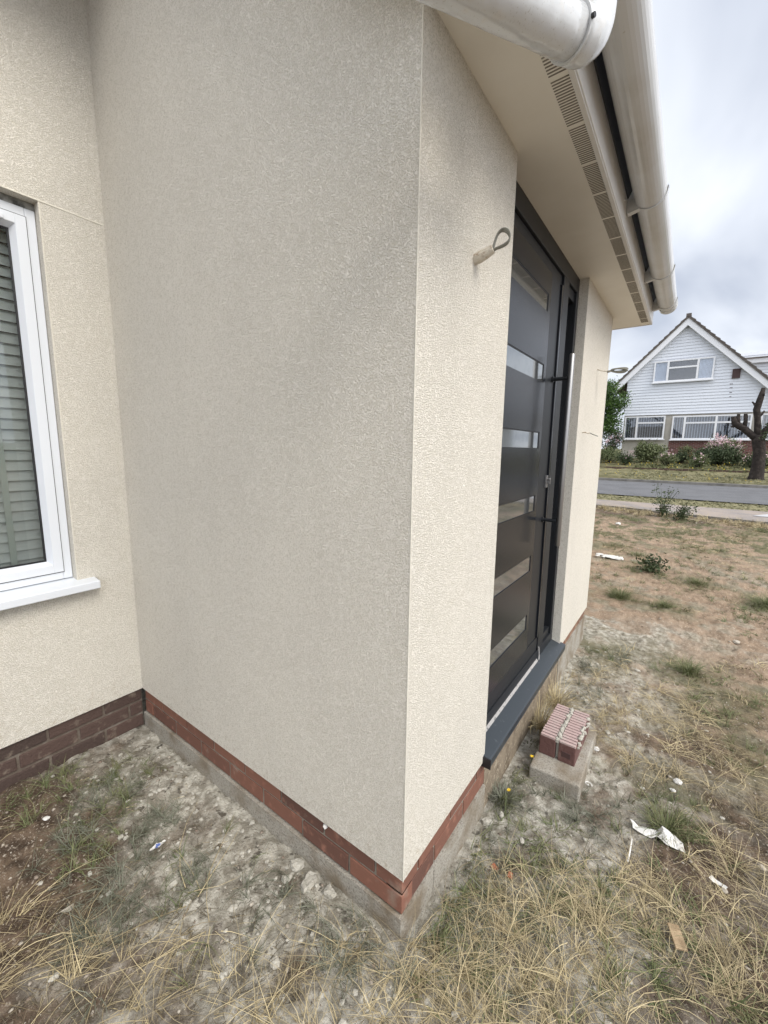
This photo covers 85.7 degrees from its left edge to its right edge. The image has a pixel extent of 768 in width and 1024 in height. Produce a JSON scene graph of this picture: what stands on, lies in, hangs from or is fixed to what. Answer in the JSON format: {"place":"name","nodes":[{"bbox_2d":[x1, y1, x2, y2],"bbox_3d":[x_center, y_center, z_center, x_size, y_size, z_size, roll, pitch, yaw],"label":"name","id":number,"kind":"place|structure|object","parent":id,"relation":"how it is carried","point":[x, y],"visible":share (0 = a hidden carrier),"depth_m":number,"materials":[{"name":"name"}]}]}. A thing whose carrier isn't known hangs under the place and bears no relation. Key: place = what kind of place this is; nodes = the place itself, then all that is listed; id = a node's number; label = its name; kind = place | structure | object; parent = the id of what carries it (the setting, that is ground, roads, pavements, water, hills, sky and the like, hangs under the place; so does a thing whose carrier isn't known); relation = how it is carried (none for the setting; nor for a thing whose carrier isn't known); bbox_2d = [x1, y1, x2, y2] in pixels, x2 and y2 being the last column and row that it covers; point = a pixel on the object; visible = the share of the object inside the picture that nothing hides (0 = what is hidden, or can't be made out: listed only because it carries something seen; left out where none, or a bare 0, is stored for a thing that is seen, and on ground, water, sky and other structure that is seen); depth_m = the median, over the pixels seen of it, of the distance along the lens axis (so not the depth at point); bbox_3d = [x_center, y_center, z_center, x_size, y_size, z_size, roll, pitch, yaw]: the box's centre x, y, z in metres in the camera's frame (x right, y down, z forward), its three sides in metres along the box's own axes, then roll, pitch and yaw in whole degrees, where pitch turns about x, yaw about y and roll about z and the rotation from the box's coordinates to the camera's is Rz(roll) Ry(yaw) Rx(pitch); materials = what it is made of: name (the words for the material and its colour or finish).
{"place":"outdoors","nodes":[
{"label":"outdoors","id":0,"kind":"place"},
{"bbox_2d":[0,855,396,1023],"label":"sparse dry grass","id":1,"kind":"structure","parent":0,"point":[179,986],"depth_m":1.17,"materials":[{"name":"plant"}]},
{"bbox_2d":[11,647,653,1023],"bbox_3d":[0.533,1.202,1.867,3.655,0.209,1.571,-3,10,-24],"label":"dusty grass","id":2,"kind":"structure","parent":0,"point":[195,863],"depth_m":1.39,"materials":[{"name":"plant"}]},
{"bbox_2d":[0,662,766,1023],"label":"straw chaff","id":3,"kind":"object","parent":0,"point":[524,880],"visible":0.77,"depth_m":1.45,"materials":[{"name":"beige plant"}]},
{"bbox_2d":[0,449,767,1023],"bbox_3d":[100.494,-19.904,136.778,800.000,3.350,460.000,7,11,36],"label":"ground","id":4,"kind":"structure","parent":0,"point":[700,635],"depth_m":1.60,"materials":[{"name":"soil"}]},
{"bbox_2d":[61,903,73,911],"bbox_3d":[-1.025,1.286,1.344,0.038,0.004,0.024,16,14,-23],"label":"stone flake","id":5,"kind":"object","parent":4,"relation":"on","point":[72,905],"visible":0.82,"depth_m":1.34,"materials":[{"name":"grey stone"}]},
{"bbox_2d":[150,840,165,850],"bbox_3d":[-0.841,1.240,1.538,0.029,0.012,0.057,3,9,13],"label":"torn label","id":6,"kind":"object","parent":4,"relation":"on","point":[156,845],"visible":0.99,"depth_m":1.54,"materials":[{"name":"white paper"}]},
{"bbox_2d":[183,899,191,907],"bbox_3d":[-0.638,1.272,1.343,0.026,0.016,0.028,-2,9,-15],"label":"mortar flake","id":7,"kind":"object","parent":4,"relation":"on","point":[185,903],"visible":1,"depth_m":1.34,"materials":[{"name":"grey concrete"}]},
{"bbox_2d":[281,874,292,884],"bbox_3d":[-0.336,1.269,1.435,0.039,0.017,0.025,-8,-2,-24],"label":"mortar lump","id":8,"kind":"object","parent":4,"relation":"on","point":[283,880],"visible":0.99,"depth_m":1.43,"materials":[{"name":"grey concrete"}]},
{"bbox_2d":[290,858,303,871],"bbox_3d":[-0.313,1.264,1.488,0.053,0.018,0.048,12,7,19],"label":"mortar lump","id":9,"kind":"object","parent":4,"relation":"on","point":[296,864],"visible":1,"depth_m":1.48,"materials":[{"name":"beige concrete"}]},
{"bbox_2d":[300,871,316,893],"bbox_3d":[-0.259,1.273,1.427,0.045,0.020,0.079,-7,-2,38],"label":"mortar lump","id":10,"kind":"object","parent":4,"relation":"on","point":[311,881],"visible":0.97,"depth_m":1.42,"materials":[{"name":"grey concrete"}]},
{"bbox_2d":[323,884,337,898],"bbox_3d":[-0.180,1.276,1.393,0.052,0.018,0.039,-6,5,18],"label":"mortar lump","id":11,"kind":"object","parent":4,"relation":"on","point":[329,890],"visible":1,"depth_m":1.38,"materials":[{"name":"grey concrete"}]},
{"bbox_2d":[0,0,677,939],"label":"rendered house","id":12,"kind":"structure","parent":4,"relation":"on","point":[314,398],"depth_m":1.45,"materials":[{"name":"beige paint"}]},
{"bbox_2d":[0,228,43,566],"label":"venetian blind","id":13,"kind":"object","parent":12,"relation":"hanging from","point":[20,537],"depth_m":1.80,"materials":[{"name":"white plastic"}]},
{"bbox_2d":[0,192,72,590],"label":"window","id":14,"kind":"structure","parent":12,"relation":"in","point":[17,216],"depth_m":1.76,"materials":[{"name":"white plastic"}]},
{"bbox_2d":[473,227,510,264],"bbox_3d":[0.304,-0.753,1.171,0.112,0.078,0.032,7,11,36],"label":"cable tail","id":15,"kind":"object","parent":12,"relation":"attached to","point":[482,255],"visible":1,"depth_m":1.17},
{"bbox_2d":[481,180,579,769],"bbox_3d":[0.763,-0.149,2.067,0.176,2.265,1.281,7,11,36],"label":"front door","id":16,"kind":"structure","parent":12,"relation":"in","point":[543,305],"depth_m":1.99,"materials":[{"name":"black metal"}]},
{"bbox_2d":[597,367,628,372],"bbox_3d":[1.519,-0.940,2.754,0.187,0.040,0.038,7,11,36],"label":"cable tail","id":17,"kind":"object","parent":12,"relation":"attached to","point":[623,369],"visible":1,"depth_m":2.72},
{"bbox_2d":[37,646,727,1023],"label":"mortar crumbs","id":18,"kind":"object","parent":4,"relation":"on","point":[245,922],"visible":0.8,"depth_m":1.47,"materials":[{"name":"grey concrete"}]},
{"bbox_2d":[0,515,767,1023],"bbox_3d":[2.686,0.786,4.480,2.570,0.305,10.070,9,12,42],"label":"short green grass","id":19,"kind":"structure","parent":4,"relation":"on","point":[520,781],"depth_m":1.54,"materials":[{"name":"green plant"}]},
{"bbox_2d":[0,670,767,1023],"bbox_3d":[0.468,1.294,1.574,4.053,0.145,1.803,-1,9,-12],"label":"dead matted grass","id":20,"kind":"structure","parent":4,"relation":"on","point":[376,930],"depth_m":1.28,"materials":[{"name":"beige plant"}]},
{"bbox_2d":[482,817,491,825],"bbox_3d":[0.428,1.294,1.730,0.039,0.018,0.038,-9,1,-30],"label":"mortar lump","id":21,"kind":"object","parent":4,"relation":"on","point":[486,821],"visible":1,"depth_m":1.72,"materials":[{"name":"white concrete"}]},
{"bbox_2d":[482,775,530,814],"bbox_3d":[0.529,1.238,1.845,0.246,0.097,0.260,4,9,20],"label":"grass tuft","id":22,"kind":"object","parent":4,"relation":"on","point":[502,792],"visible":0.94,"depth_m":1.84,"materials":[{"name":"green plant"}]},
{"bbox_2d":[278,511,767,1023],"bbox_3d":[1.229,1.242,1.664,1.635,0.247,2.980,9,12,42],"label":"dry grass","id":23,"kind":"structure","parent":4,"relation":"on","point":[589,910],"depth_m":1.28,"materials":[{"name":"plant"}]},
{"bbox_2d":[528,684,576,739],"bbox_3d":[0.881,1.112,2.320,0.459,0.212,0.478,7,11,36],"label":"grass tuft","id":24,"kind":"object","parent":4,"relation":"on","point":[538,720],"visible":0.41,"depth_m":2.34,"materials":[{"name":"plant"}]},
{"bbox_2d":[529,730,596,801],"bbox_3d":[0.906,1.233,2.080,0.220,0.105,0.444,6,10,35],"label":"concrete block","id":25,"kind":"object","parent":4,"relation":"on","point":[549,770],"depth_m":1.94,"materials":[{"name":"grey concrete"}]},
{"bbox_2d":[539,704,590,766],"bbox_3d":[0.930,1.119,2.102,0.182,0.116,0.314,7,11,37],"label":"ribbed brick","id":26,"kind":"object","parent":25,"relation":"on","point":[564,733],"visible":1,"depth_m":2.03,"materials":[{"name":"brick"}]},
{"bbox_2d":[542,670,590,710],"bbox_3d":[1.030,1.079,2.524,0.469,0.211,0.450,7,11,36],"label":"grass tuft","id":27,"kind":"object","parent":4,"relation":"on","point":[553,694],"visible":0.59,"depth_m":2.55,"materials":[{"name":"plant"}]},
{"bbox_2d":[595,553,623,559],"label":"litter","id":28,"kind":"object","parent":4,"relation":"on","point":[612,556],"visible":1,"depth_m":5.84,"materials":[{"name":"white paper"}]},
{"bbox_2d":[600,445,623,463],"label":"shrub","id":29,"kind":"object","parent":4,"relation":"on","point":[607,454],"visible":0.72,"depth_m":22.97,"materials":[{"name":"green plant"}]},
{"bbox_2d":[601,428,626,458],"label":"flowering shrub","id":30,"kind":"object","parent":4,"relation":"on","point":[618,437],"visible":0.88,"depth_m":23.84,"materials":[{"name":"green plant"}]},
{"bbox_2d":[602,375,635,438],"bbox_3d":[12.596,-5.430,24.705,4.021,5.043,2.681,7,11,36],"label":"leafy tree","id":31,"kind":"object","parent":4,"relation":"on","point":[614,403],"visible":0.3,"depth_m":23.70,"materials":[{"name":"green plant"}]},
{"bbox_2d":[606,585,638,600],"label":"grass tuft","id":32,"kind":"object","parent":4,"relation":"on","point":[622,595],"visible":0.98,"depth_m":4.41,"materials":[{"name":"green plant"}]},
{"bbox_2d":[612,450,637,464],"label":"garden plant","id":33,"kind":"object","parent":4,"relation":"on","point":[623,459],"visible":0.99,"depth_m":21.83,"materials":[{"name":"green plant"}]},
{"bbox_2d":[627,838,632,861],"bbox_3d":[0.961,1.321,1.617,0.007,0.010,0.114,7,11,37],"label":"stick","id":34,"kind":"object","parent":4,"relation":"on","point":[630,850],"visible":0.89,"depth_m":1.61,"materials":[{"name":"white wood"}]},
{"bbox_2d":[623,549,648,557],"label":"grass tuft","id":35,"kind":"object","parent":4,"relation":"on","point":[638,554],"visible":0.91,"depth_m":5.92,"materials":[{"name":"green plant"}]},
{"bbox_2d":[630,439,668,462],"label":"shrub","id":36,"kind":"object","parent":4,"relation":"on","point":[648,452],"visible":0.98,"depth_m":22.53,"materials":[{"name":"green plant"}]},
{"bbox_2d":[636,553,670,574],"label":"weed","id":37,"kind":"object","parent":4,"relation":"on","point":[650,567],"visible":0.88,"depth_m":5.22,"materials":[{"name":"green plant"}]},
{"bbox_2d":[630,819,684,851],"bbox_3d":[1.106,1.298,1.678,0.186,0.039,0.067,6,10,29],"label":"crumpled paper","id":38,"kind":"object","parent":4,"relation":"on","point":[663,830],"visible":0.95,"depth_m":1.67,"materials":[{"name":"white paper"}]},
{"bbox_2d":[652,597,673,608],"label":"grass tuft","id":39,"kind":"object","parent":4,"relation":"on","point":[663,605],"visible":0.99,"depth_m":4.12,"materials":[{"name":"green plant"}]},
{"bbox_2d":[651,484,679,516],"bbox_3d":[5.866,-0.210,8.670,0.491,0.800,0.663,7,11,36],"label":"weed","id":40,"kind":"object","parent":4,"relation":"on","point":[663,508],"visible":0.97,"depth_m":8.61,"materials":[{"name":"green plant"}]},
{"bbox_2d":[625,793,706,862],"bbox_3d":[1.165,1.274,1.693,0.266,0.118,0.301,0,9,-4],"label":"grass tuft","id":41,"kind":"object","parent":4,"relation":"on","point":[670,825],"visible":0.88,"depth_m":1.72,"materials":[{"name":"green plant"}]},
{"bbox_2d":[657,452,683,465],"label":"garden plant","id":42,"kind":"object","parent":4,"relation":"on","point":[669,459],"visible":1,"depth_m":20.63,"materials":[{"name":"green plant"}]},
{"bbox_2d":[667,922,687,951],"bbox_3d":[0.925,1.340,1.306,0.036,0.008,0.072,-5,13,11],"label":"wood chip","id":43,"kind":"object","parent":4,"relation":"on","point":[678,941],"visible":1,"depth_m":1.30,"materials":[{"name":"beige wood"}]},
{"bbox_2d":[673,778,682,784],"bbox_3d":[1.385,1.271,1.951,0.038,0.014,0.037,7,11,36],"label":"stone chip","id":44,"kind":"object","parent":4,"relation":"on","point":[677,781],"visible":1,"depth_m":1.94,"materials":[{"name":"grey stone"}]},
{"bbox_2d":[590,514,767,745],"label":"thin straw","id":45,"kind":"object","parent":4,"relation":"on","point":[684,528],"visible":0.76,"depth_m":3.21,"materials":[{"name":"beige plant"}]},
{"bbox_2d":[596,503,767,527],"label":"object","id":46,"kind":"object","parent":4,"relation":"on","point":[726,521],"visible":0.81,"depth_m":8.46,"materials":[{"name":"plant"}]},
{"bbox_2d":[597,494,767,511],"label":"verge grass","id":47,"kind":"structure","parent":4,"relation":"on","point":[685,502],"depth_m":10.71,"materials":[{"name":"plant"}]},
{"bbox_2d":[672,449,692,462],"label":"shrub","id":48,"kind":"object","parent":4,"relation":"on","point":[685,455],"visible":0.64,"depth_m":21.83,"materials":[{"name":"green plant"}]},
{"bbox_2d":[598,478,767,487],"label":"kerb","id":49,"kind":"structure","parent":4,"relation":"on","point":[693,483],"depth_m":15.46,"materials":[{"name":"grey concrete"}]},
{"bbox_2d":[670,501,697,519],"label":"weed","id":50,"kind":"object","parent":4,"relation":"on","point":[682,515],"visible":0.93,"depth_m":8.27,"materials":[{"name":"green plant"}]},
{"bbox_2d":[600,466,767,472],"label":"garden edging","id":51,"kind":"object","parent":4,"relation":"on","point":[678,469],"visible":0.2,"depth_m":19.01,"materials":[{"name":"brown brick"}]},
{"bbox_2d":[676,444,693,452],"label":"shrub","id":52,"kind":"object","parent":4,"relation":"on","point":[683,448],"visible":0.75,"depth_m":22.31,"materials":[{"name":"green plant"}]},
{"bbox_2d":[661,654,714,679],"bbox_3d":[2.153,1.085,2.916,0.327,0.125,0.323,7,11,36],"label":"grass tuft","id":53,"kind":"object","parent":4,"relation":"on","point":[691,671],"visible":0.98,"depth_m":2.94,"materials":[{"name":"green plant"}]},
{"bbox_2d":[614,313,767,458],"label":"gabled house","id":54,"kind":"structure","parent":4,"relation":"on","point":[691,381],"depth_m":23.55,"materials":[{"name":"white wood"}]},
{"bbox_2d":[623,416,665,439],"bbox_3d":[15.701,-5.065,25.007,2.200,1.410,0.162,7,11,36],"label":"window","id":55,"kind":"structure","parent":54,"relation":"in","point":[637,427],"depth_m":25.01,"materials":[{"name":"white plastic"}]},
{"bbox_2d":[651,356,715,383],"bbox_3d":[17.036,-8.057,23.586,2.930,1.250,0.162,7,11,36],"label":"window","id":56,"kind":"structure","parent":54,"relation":"in","point":[692,369],"depth_m":23.57,"materials":[{"name":"white plastic"}]},
{"bbox_2d":[669,414,752,440],"bbox_3d":[18.234,-4.716,23.184,3.640,1.400,0.162,7,11,36],"label":"window","id":57,"kind":"structure","parent":54,"relation":"in","point":[695,427],"depth_m":23.33,"materials":[{"name":"white plastic"}]},
{"bbox_2d":[761,413,767,439],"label":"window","id":58,"kind":"structure","parent":54,"relation":"in","point":[765,416],"depth_m":21.85,"materials":[{"name":"white plastic"}]},
{"bbox_2d":[684,576,707,584],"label":"grass tuft","id":59,"kind":"object","parent":4,"relation":"on","point":[696,582],"visible":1,"depth_m":4.79,"materials":[{"name":"green plant"}]},
{"bbox_2d":[686,453,713,467],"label":"garden plant","id":60,"kind":"object","parent":4,"relation":"on","point":[696,460],"visible":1,"depth_m":19.64,"materials":[{"name":"green plant"}]},
{"bbox_2d":[632,462,767,472],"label":"garden flowers","id":61,"kind":"object","parent":4,"relation":"on","point":[649,465],"visible":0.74,"depth_m":19.66,"materials":[{"name":"green plant"}]},
{"bbox_2d":[686,443,748,465],"bbox_3d":[16.443,-2.735,20.428,2.565,1.404,2.120,7,11,36],"label":"shrub","id":62,"kind":"object","parent":4,"relation":"on","point":[721,457],"visible":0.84,"depth_m":20.16,"materials":[{"name":"green plant"}]},
{"bbox_2d":[709,876,727,888],"bbox_3d":[1.215,1.349,1.505,0.018,0.010,0.053,-5,11,-34],"label":"torn flyer","id":63,"kind":"object","parent":4,"relation":"on","point":[719,883],"visible":0.89,"depth_m":1.51,"materials":[{"name":"white paper"}]},
{"bbox_2d":[704,433,746,455],"bbox_3d":[17.392,-3.233,21.190,1.786,1.611,1.566,7,11,36],"label":"flowering shrub","id":64,"kind":"object","parent":4,"relation":"on","point":[720,442],"visible":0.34,"depth_m":20.99,"materials":[{"name":"pink plant"}]},
{"bbox_2d":[731,387,767,479],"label":"pruned tree","id":65,"kind":"object","parent":4,"relation":"on","point":[757,436],"visible":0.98,"depth_m":15.73,"materials":[{"name":"brown plant"}]},
{"bbox_2d":[739,454,767,467],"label":"garden plant","id":66,"kind":"object","parent":4,"relation":"on","point":[748,462],"visible":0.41,"depth_m":19.09,"materials":[{"name":"green plant"}]},
{"bbox_2d":[741,591,767,609],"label":"grass tuft","id":67,"kind":"object","parent":4,"relation":"on","point":[756,601],"visible":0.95,"depth_m":4.21,"materials":[{"name":"green plant"}]},
{"bbox_2d":[742,449,767,465],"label":"shrub","id":68,"kind":"object","parent":4,"relation":"on","point":[752,454],"visible":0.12,"depth_m":19.49,"materials":[{"name":"green plant"}]},
{"bbox_2d":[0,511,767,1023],"bbox_3d":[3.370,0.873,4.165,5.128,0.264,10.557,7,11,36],"label":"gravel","id":69,"kind":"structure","parent":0,"point":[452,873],"depth_m":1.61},
{"bbox_2d":[596,499,767,521],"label":"path","id":70,"kind":"structure","parent":0,"point":[730,513],"depth_m":9.45,"materials":[{"name":"concrete"}]},
{"bbox_2d":[596,504,767,523],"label":"path edging","id":71,"kind":"object","parent":70,"relation":"on","point":[721,518],"visible":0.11,"depth_m":8.57,"materials":[{"name":"grey concrete"}]},
{"bbox_2d":[753,514,767,516],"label":"path slab","id":72,"kind":"structure","parent":70,"relation":"on","point":[764,515],"depth_m":8.65,"materials":[{"name":"concrete"}]},
{"bbox_2d":[597,480,767,504],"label":"road","id":73,"kind":"structure","parent":0,"point":[728,494],"depth_m":13.18,"materials":[{"name":"grey asphalt"}]},
{"bbox_2d":[601,0,767,448],"label":"sky","id":74,"kind":"structure","parent":0,"point":[712,55],"materials":[{"name":"white"}]},
{"bbox_2d":[622,469,767,484],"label":"verge grass","id":75,"kind":"structure","parent":0,"point":[684,474],"depth_m":16.86,"materials":[{"name":"green plant"}]}
]}

